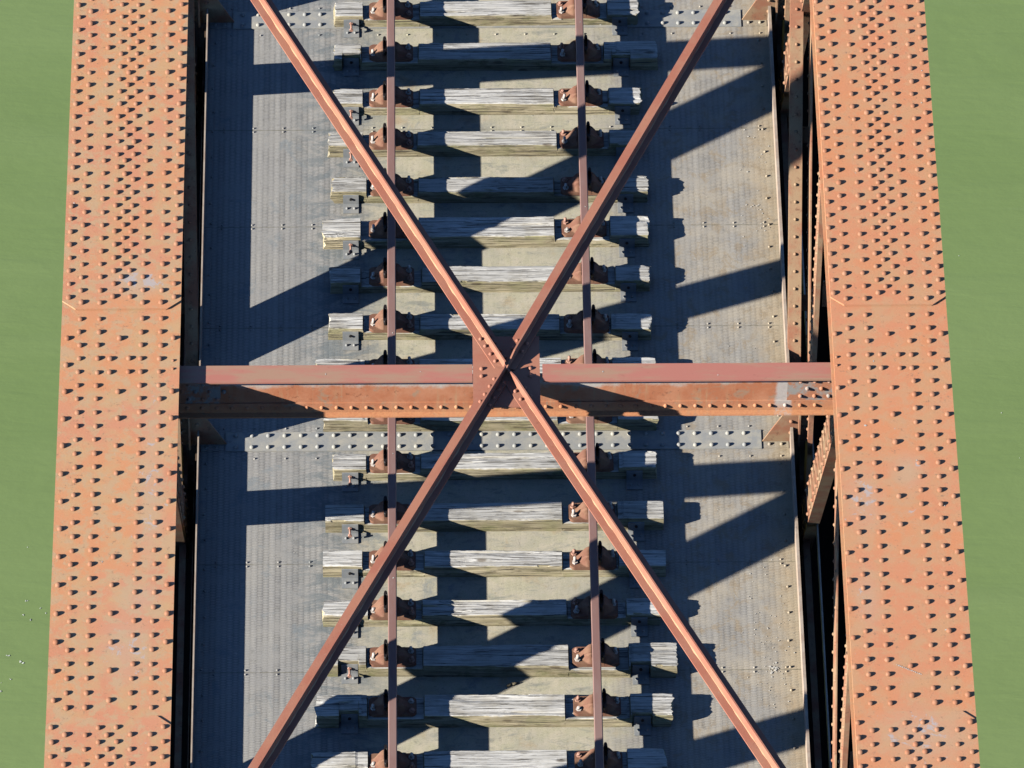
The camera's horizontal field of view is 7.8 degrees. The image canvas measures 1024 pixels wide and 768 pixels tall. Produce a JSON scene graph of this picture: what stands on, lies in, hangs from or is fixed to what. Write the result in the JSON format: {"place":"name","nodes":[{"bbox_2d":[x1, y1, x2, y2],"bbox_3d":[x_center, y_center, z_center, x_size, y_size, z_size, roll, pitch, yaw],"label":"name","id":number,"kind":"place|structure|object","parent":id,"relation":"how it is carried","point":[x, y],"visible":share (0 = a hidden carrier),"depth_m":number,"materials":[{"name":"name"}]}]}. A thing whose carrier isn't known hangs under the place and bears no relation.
{"place":"outdoors","nodes":[
{"label":"outdoors","id":0,"kind":"place"},
{"bbox_2d":[44,0,979,767],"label":"truss bridge","id":1,"kind":"structure","parent":0,"point":[202,396],"depth_m":61.42,"materials":[{"name":"paint"}]},
{"bbox_2d":[341,664,357,683],"bbox_3d":[-1.335,2.385,61.647,0.136,0.110,0.122,0,47,-1],"label":"angle bracket","id":2,"kind":"object","parent":1,"relation":"on","point":[349,673],"visible":1,"depth_m":61.66,"materials":[{"name":"grey metal"}]},
{"bbox_2d":[341,714,357,733],"bbox_3d":[-1.328,2.779,61.276,0.136,0.110,0.122,0,47,-1],"label":"angle bracket","id":3,"kind":"object","parent":1,"relation":"on","point":[349,723],"visible":1,"depth_m":61.30,"materials":[{"name":"black metal"}]},
{"bbox_2d":[342,569,357,588],"bbox_3d":[-1.349,1.619,62.367,0.136,0.110,0.122,0,47,-1],"label":"angle bracket","id":4,"kind":"object","parent":1,"relation":"on","point":[349,578],"visible":1,"depth_m":62.39,"materials":[{"name":"grey metal"}]},
{"bbox_2d":[342,332,357,350],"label":"angle bracket","id":5,"kind":"object","parent":1,"relation":"on","point":[350,341],"visible":1,"depth_m":64.26,"materials":[{"name":"grey metal"}]},
{"bbox_2d":[342,524,357,543],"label":"angle bracket","id":6,"kind":"object","parent":1,"relation":"on","point":[349,533],"visible":1,"depth_m":62.73,"materials":[{"name":"grey metal"}]},
{"bbox_2d":[342,472,357,491],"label":"angle bracket","id":7,"kind":"object","parent":1,"relation":"on","point":[349,481],"visible":1,"depth_m":63.13,"materials":[{"name":"grey metal"}]},
{"bbox_2d":[343,195,358,213],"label":"angle bracket","id":8,"kind":"object","parent":1,"relation":"on","point":[350,204],"visible":1,"depth_m":65.39,"materials":[{"name":"grey metal"}]},
{"bbox_2d":[343,285,358,303],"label":"angle bracket","id":9,"kind":"object","parent":1,"relation":"on","point":[350,294],"visible":1,"depth_m":64.64,"materials":[{"name":"grey metal"}]},
{"bbox_2d":[343,241,358,259],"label":"angle bracket","id":10,"kind":"object","parent":1,"relation":"on","point":[350,250],"visible":1,"depth_m":65.00,"materials":[{"name":"grey metal"}]},
{"bbox_2d":[343,58,358,76],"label":"angle bracket","id":11,"kind":"object","parent":1,"relation":"on","point":[351,66],"visible":1,"depth_m":66.56,"materials":[{"name":"grey metal"}]},
{"bbox_2d":[343,149,358,167],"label":"angle bracket","id":12,"kind":"object","parent":1,"relation":"on","point":[349,160],"visible":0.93,"depth_m":65.77,"materials":[{"name":"grey metal"}]},
{"bbox_2d":[343,107,358,125],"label":"angle bracket","id":13,"kind":"object","parent":1,"relation":"on","point":[353,113],"visible":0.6,"depth_m":66.13,"materials":[{"name":"grey metal"}]},
{"bbox_2d":[344,19,358,37],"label":"angle bracket","id":14,"kind":"object","parent":1,"relation":"on","point":[351,28],"visible":1,"depth_m":66.89,"materials":[{"name":"grey metal"}]},
{"bbox_2d":[351,627,357,637],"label":"angle bracket","id":15,"kind":"object","parent":1,"relation":"on","point":[355,634],"visible":0.15,"depth_m":62.00,"materials":[{"name":"black metal"}]},
{"bbox_2d":[387,0,396,767],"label":"rail","id":16,"kind":"object","parent":1,"relation":"on","point":[392,522],"visible":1,"depth_m":63.67,"materials":[{"name":"metal"}]},
{"bbox_2d":[327,129,635,156],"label":"sleeper","id":17,"kind":"object","parent":1,"relation":"on","point":[489,143],"visible":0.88,"depth_m":65.81,"materials":[{"name":"grey wood"}]},
{"bbox_2d":[369,123,413,149],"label":"rail chair","id":18,"kind":"object","parent":17,"relation":"on","point":[404,140],"visible":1,"depth_m":65.77,"materials":[{"name":"metal"}]},
{"bbox_2d":[559,121,603,148],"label":"rail chair","id":19,"kind":"object","parent":17,"relation":"on","point":[568,139],"visible":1,"depth_m":65.80,"materials":[{"name":"metal"}]},
{"bbox_2d":[321,216,649,248],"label":"sleeper","id":20,"kind":"object","parent":1,"relation":"on","point":[490,232],"visible":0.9,"depth_m":65.05,"materials":[{"name":"grey wood"}]},
{"bbox_2d":[369,212,407,238],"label":"rail chair","id":21,"kind":"object","parent":20,"relation":"on","point":[378,229],"visible":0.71,"depth_m":65.01,"materials":[{"name":"metal"}]},
{"bbox_2d":[562,216,606,236],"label":"rail chair","id":22,"kind":"object","parent":20,"relation":"on","point":[570,227],"visible":0.56,"depth_m":65.05,"materials":[{"name":"metal"}]},
{"bbox_2d":[315,357,655,373],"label":"sleeper","id":23,"kind":"object","parent":1,"relation":"on","point":[622,360],"visible":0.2,"depth_m":63.96,"materials":[{"name":"grey wood"}]},
{"bbox_2d":[369,350,414,364],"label":"rail chair","id":24,"kind":"object","parent":23,"relation":"on","point":[382,359],"visible":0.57,"depth_m":63.91,"materials":[{"name":"metal"}]},
{"bbox_2d":[565,349,610,363],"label":"rail chair","id":25,"kind":"object","parent":23,"relation":"on","point":[598,359],"visible":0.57,"depth_m":63.93,"materials":[{"name":"metal"}]},
{"bbox_2d":[333,0,639,26],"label":"sleeper","id":26,"kind":"object","parent":1,"relation":"on","point":[490,13],"visible":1,"depth_m":66.94,"materials":[{"name":"grey wood"}]},
{"bbox_2d":[369,0,412,19],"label":"rail chair","id":27,"kind":"object","parent":26,"relation":"on","point":[378,10],"visible":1,"depth_m":66.89,"materials":[{"name":"metal"}]},
{"bbox_2d":[556,0,599,18],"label":"rail chair","id":28,"kind":"object","parent":26,"relation":"on","point":[566,9],"visible":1,"depth_m":66.92,"materials":[{"name":"metal"}]},
{"bbox_2d":[333,87,641,114],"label":"sleeper","id":29,"kind":"object","parent":1,"relation":"on","point":[508,101],"visible":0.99,"depth_m":66.17,"materials":[{"name":"grey wood"}]},
{"bbox_2d":[369,80,412,107],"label":"rail chair","id":30,"kind":"object","parent":29,"relation":"on","point":[378,98],"visible":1,"depth_m":66.13,"materials":[{"name":"metal"}]},
{"bbox_2d":[558,80,602,105],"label":"rail chair","id":31,"kind":"object","parent":29,"relation":"on","point":[568,96],"visible":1,"depth_m":66.15,"materials":[{"name":"metal"}]},
{"bbox_2d":[330,176,648,202],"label":"sleeper","id":32,"kind":"object","parent":1,"relation":"on","point":[490,190],"visible":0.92,"depth_m":65.42,"materials":[{"name":"grey wood"}]},
{"bbox_2d":[369,168,413,195],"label":"rail chair","id":33,"kind":"object","parent":32,"relation":"on","point":[404,186],"visible":0.54,"depth_m":65.39,"materials":[{"name":"metal"}]},
{"bbox_2d":[560,167,604,194],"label":"rail chair","id":34,"kind":"object","parent":32,"relation":"on","point":[570,185],"visible":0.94,"depth_m":65.40,"materials":[{"name":"metal"}]},
{"bbox_2d":[311,748,667,767],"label":"sleeper","id":35,"kind":"object","parent":1,"relation":"on","point":[643,758],"visible":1,"depth_m":60.91,"materials":[{"name":"grey wood"}]},
{"bbox_2d":[369,745,416,767],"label":"rail chair","id":36,"kind":"object","parent":35,"relation":"on","point":[404,760],"visible":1,"depth_m":60.87,"materials":[{"name":"metal"}]},
{"bbox_2d":[574,742,622,767],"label":"rail chair","id":37,"kind":"object","parent":35,"relation":"on","point":[586,759],"visible":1,"depth_m":60.89,"materials":[{"name":"metal"}]},
{"bbox_2d":[329,265,650,293],"bbox_3d":[-0.188,-0.908,64.733,2.786,0.146,0.197,0,47,-1],"label":"sleeper","id":38,"kind":"object","parent":1,"relation":"on","point":[503,279],"visible":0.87,"depth_m":64.68,"materials":[{"name":"grey wood"}]},
{"bbox_2d":[369,257,413,285],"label":"rail chair","id":39,"kind":"object","parent":38,"relation":"on","point":[378,276],"visible":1,"depth_m":64.64,"materials":[{"name":"metal"}]},
{"bbox_2d":[567,257,607,283],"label":"rail chair","id":40,"kind":"object","parent":38,"relation":"on","point":[598,274],"visible":0.76,"depth_m":64.65,"materials":[{"name":"metal"}]},
{"bbox_2d":[328,313,651,339],"bbox_3d":[-0.190,-0.495,64.343,2.780,0.147,0.193,0,47,0],"label":"sleeper","id":41,"kind":"object","parent":1,"relation":"on","point":[440,326],"visible":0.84,"depth_m":64.29,"materials":[{"name":"grey wood"}]},
{"bbox_2d":[369,304,414,332],"bbox_3d":[-1.030,-0.560,64.274,0.390,0.145,0.200,0,47,0],"label":"rail chair","id":42,"kind":"object","parent":41,"relation":"on","point":[405,323],"visible":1,"depth_m":64.25,"materials":[{"name":"metal"}]},
{"bbox_2d":[564,304,608,332],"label":"rail chair","id":43,"kind":"object","parent":41,"relation":"on","point":[573,323],"visible":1,"depth_m":64.27,"materials":[{"name":"metal"}]},
{"bbox_2d":[323,416,658,431],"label":"sleeper","id":44,"kind":"object","parent":1,"relation":"on","point":[617,423],"visible":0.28,"depth_m":63.54,"materials":[{"name":"beige wood"}]},
{"bbox_2d":[369,417,414,423],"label":"rail chair","id":45,"kind":"object","parent":44,"relation":"on","point":[385,420],"visible":0.11,"depth_m":63.51,"materials":[{"name":"metal"}]},
{"bbox_2d":[566,416,611,423],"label":"rail chair","id":46,"kind":"object","parent":44,"relation":"on","point":[597,420],"visible":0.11,"depth_m":63.53,"materials":[{"name":"metal"}]},
{"bbox_2d":[322,598,660,626],"bbox_3d":[-0.161,1.891,62.095,2.822,0.149,0.180,0,47,-1],"label":"sleeper","id":47,"kind":"object","parent":1,"relation":"on","point":[553,612],"visible":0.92,"depth_m":62.05,"materials":[{"name":"grey wood"}]},
{"bbox_2d":[369,590,415,619],"bbox_3d":[-0.988,1.831,62.024,0.390,0.149,0.200,0,47,-1],"label":"rail chair","id":48,"kind":"object","parent":47,"relation":"on","point":[378,609],"visible":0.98,"depth_m":62.00,"materials":[{"name":"metal"}]},
{"bbox_2d":[571,590,617,618],"bbox_3d":[0.683,1.823,62.044,0.390,0.145,0.200,0,47,-1],"label":"rail chair","id":49,"kind":"object","parent":47,"relation":"on","point":[580,608],"visible":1,"depth_m":62.02,"materials":[{"name":"metal"}]},
{"bbox_2d":[314,693,673,727],"bbox_3d":[-0.144,2.669,61.359,2.949,0.155,0.244,0,47,-1],"label":"sleeper","id":50,"kind":"object","parent":1,"relation":"on","point":[501,710],"visible":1,"depth_m":61.30,"materials":[{"name":"grey wood"}]},
{"bbox_2d":[369,689,416,716],"bbox_3d":[-0.975,2.608,61.288,0.390,0.127,0.200,0,47,-1],"label":"rail chair","id":51,"kind":"object","parent":50,"relation":"on","point":[406,706],"visible":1,"depth_m":61.27,"materials":[{"name":"metal"}]},
{"bbox_2d":[573,688,620,716],"bbox_3d":[0.696,2.603,61.306,0.390,0.125,0.200,0,47,-1],"label":"rail chair","id":52,"kind":"object","parent":50,"relation":"on","point":[583,706],"visible":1,"depth_m":61.28,"materials":[{"name":"metal"}]},
{"bbox_2d":[325,501,663,532],"bbox_3d":[-0.148,1.110,62.830,2.830,0.150,0.216,-1,47,-1],"label":"sleeper","id":53,"kind":"object","parent":1,"relation":"on","point":[514,516],"visible":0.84,"depth_m":62.77,"materials":[{"name":"grey wood"}]},
{"bbox_2d":[369,496,410,523],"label":"rail chair","id":54,"kind":"object","parent":53,"relation":"on","point":[378,513],"visible":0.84,"depth_m":62.73,"materials":[{"name":"metal"}]},
{"bbox_2d":[568,501,614,522],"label":"rail chair","id":55,"kind":"object","parent":53,"relation":"on","point":[578,512],"visible":0.46,"depth_m":62.76,"materials":[{"name":"metal"}]},
{"bbox_2d":[323,550,665,576],"bbox_3d":[-0.147,1.493,62.472,2.853,0.146,0.188,0,47,-1],"label":"sleeper","id":56,"kind":"object","parent":1,"relation":"on","point":[485,563],"visible":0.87,"depth_m":62.42,"materials":[{"name":"grey wood"}]},
{"bbox_2d":[369,541,415,570],"bbox_3d":[-0.995,1.429,62.402,0.390,0.150,0.200,0,47,-1],"label":"rail chair","id":57,"kind":"object","parent":56,"relation":"on","point":[406,561],"visible":0.44,"depth_m":62.39,"materials":[{"name":"metal"}]},
{"bbox_2d":[570,541,616,569],"bbox_3d":[0.676,1.427,62.417,0.390,0.150,0.200,0,47,-1],"label":"rail chair","id":58,"kind":"object","parent":56,"relation":"on","point":[579,559],"visible":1,"depth_m":62.40,"materials":[{"name":"metal"}]},
{"bbox_2d":[332,451,656,480],"bbox_3d":[-0.145,0.688,63.227,2.744,0.149,0.196,0,47,-1],"label":"sleeper","id":59,"kind":"object","parent":1,"relation":"on","point":[506,466],"visible":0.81,"depth_m":63.17,"materials":[{"name":"grey wood"}]},
{"bbox_2d":[369,445,414,472],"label":"rail chair","id":60,"kind":"object","parent":59,"relation":"on","point":[378,462],"visible":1,"depth_m":63.13,"materials":[{"name":"metal"}]},
{"bbox_2d":[572,443,613,471],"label":"rail chair","id":61,"kind":"object","parent":59,"relation":"on","point":[604,461],"visible":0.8,"depth_m":63.16,"materials":[{"name":"metal"}]},
{"bbox_2d":[332,41,657,70],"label":"sleeper","id":62,"kind":"object","parent":1,"relation":"on","point":[542,56],"visible":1,"depth_m":66.56,"materials":[{"name":"grey wood"}]},
{"bbox_2d":[369,36,412,61],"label":"rail chair","id":63,"kind":"object","parent":62,"relation":"on","point":[378,52],"visible":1,"depth_m":66.52,"materials":[{"name":"metal"}]},
{"bbox_2d":[557,34,600,61],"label":"rail chair","id":64,"kind":"object","parent":62,"relation":"on","point":[567,52],"visible":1,"depth_m":66.54,"materials":[{"name":"metal"}]},
{"bbox_2d":[328,642,677,677],"bbox_3d":[-0.079,2.275,61.731,2.888,0.152,0.266,0,47,-1],"label":"sleeper","id":65,"kind":"object","parent":1,"relation":"on","point":[529,660],"visible":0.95,"depth_m":61.67,"materials":[{"name":"grey wood"}]},
{"bbox_2d":[369,639,415,666],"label":"rail chair","id":66,"kind":"object","parent":65,"relation":"on","point":[378,656],"visible":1,"depth_m":61.63,"materials":[{"name":"metal"}]},
{"bbox_2d":[572,638,619,666],"bbox_3d":[0.689,2.209,61.679,0.390,0.139,0.200,0,47,-1],"label":"rail chair","id":67,"kind":"object","parent":65,"relation":"on","point":[581,656],"visible":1,"depth_m":61.66,"materials":[{"name":"metal"}]},
{"bbox_2d":[74,70,946,674],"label":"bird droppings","id":68,"kind":"object","parent":1,"relation":"on","point":[900,666],"visible":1,"depth_m":53.62,"materials":[{"name":"white"}]},
{"bbox_2d":[575,0,603,767],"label":"rail","id":69,"kind":"object","parent":1,"relation":"on","point":[593,532],"visible":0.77,"depth_m":63.24,"materials":[{"name":"metal"}]},
{"bbox_2d":[612,17,627,35],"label":"angle bracket","id":70,"kind":"object","parent":1,"relation":"on","point":[619,26],"visible":1,"depth_m":66.93,"materials":[{"name":"black metal"}]},
{"bbox_2d":[613,58,628,76],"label":"angle bracket","id":71,"kind":"object","parent":1,"relation":"on","point":[620,67],"visible":1,"depth_m":66.58,"materials":[{"name":"black metal"}]},
{"bbox_2d":[616,147,625,162],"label":"angle bracket","id":72,"kind":"object","parent":1,"relation":"on","point":[619,151],"visible":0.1,"depth_m":65.81,"materials":[{"name":"black metal"}]},
{"bbox_2d":[615,106,629,124],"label":"angle bracket","id":73,"kind":"object","parent":1,"relation":"on","point":[622,115],"visible":1,"depth_m":66.16,"materials":[{"name":"black metal"}]},
{"bbox_2d":[618,194,632,212],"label":"angle bracket","id":74,"kind":"object","parent":1,"relation":"on","point":[625,203],"visible":0.99,"depth_m":65.41,"materials":[{"name":"black metal"}]},
{"bbox_2d":[619,239,634,257],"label":"angle bracket","id":75,"kind":"object","parent":1,"relation":"on","point":[626,248],"visible":1,"depth_m":65.04,"materials":[{"name":"black metal"}]},
{"bbox_2d":[620,283,635,301],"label":"angle bracket","id":76,"kind":"object","parent":1,"relation":"on","point":[627,292],"visible":1,"depth_m":64.67,"materials":[{"name":"black metal"}]},
{"bbox_2d":[622,332,637,350],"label":"angle bracket","id":77,"kind":"object","parent":1,"relation":"on","point":[629,341],"visible":1,"depth_m":64.28,"materials":[{"name":"black metal"}]},
{"bbox_2d":[626,470,642,489],"bbox_3d":[1.033,0.811,63.147,0.136,0.110,0.122,0,47,-1],"label":"angle bracket","id":78,"kind":"object","parent":1,"relation":"on","point":[634,481],"visible":1,"depth_m":63.17,"materials":[{"name":"black metal"}]},
{"bbox_2d":[629,571,640,587],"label":"angle bracket","id":79,"kind":"object","parent":1,"relation":"on","point":[633,582],"visible":0.38,"depth_m":62.41,"materials":[{"name":"black metal"}]},
{"bbox_2d":[628,522,644,541],"bbox_3d":[1.040,1.237,62.746,0.136,0.110,0.122,-1,47,-1],"label":"angle bracket","id":80,"kind":"object","parent":1,"relation":"on","point":[636,531],"visible":0.98,"depth_m":62.77,"materials":[{"name":"black metal"}]},
{"bbox_2d":[631,617,647,636],"bbox_3d":[1.053,2.010,62.019,0.136,0.110,0.122,0,47,-1],"label":"angle bracket","id":81,"kind":"object","parent":1,"relation":"on","point":[638,626],"visible":1,"depth_m":62.04,"materials":[{"name":"black metal"}]},
{"bbox_2d":[632,665,648,684],"bbox_3d":[1.060,2.391,61.660,0.136,0.110,0.122,0,47,-1],"label":"angle bracket","id":82,"kind":"object","parent":1,"relation":"on","point":[640,674],"visible":1,"depth_m":61.68,"materials":[{"name":"black metal"}]},
{"bbox_2d":[634,716,650,735],"bbox_3d":[1.067,2.793,61.281,0.136,0.110,0.122,0,47,-1],"label":"angle bracket","id":83,"kind":"object","parent":1,"relation":"on","point":[642,725],"visible":1,"depth_m":61.30,"materials":[{"name":"black metal"}]},
{"bbox_2d":[0,0,1023,767],"bbox_3d":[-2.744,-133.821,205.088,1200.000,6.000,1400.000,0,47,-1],"label":"water","id":84,"kind":"structure","parent":0,"point":[976,62],"depth_m":75.55,"materials":[{"name":"green liquid"}]},
{"bbox_2d":[506,682,518,686],"bbox_3d":[0.005,2.464,61.638,0.108,0.026,0.025,-19,50,-18],"label":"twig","id":85,"kind":"object","parent":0,"point":[510,684],"visible":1,"depth_m":61.63,"materials":[{"name":"brown wood"}]},
{"bbox_2d":[294,115,794,707],"bbox_3d":[0.203,-0.118,64.089,4.190,0.006,8.718,0,47,-1],"label":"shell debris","id":86,"kind":"object","parent":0,"point":[718,509],"visible":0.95,"depth_m":62.02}
]}

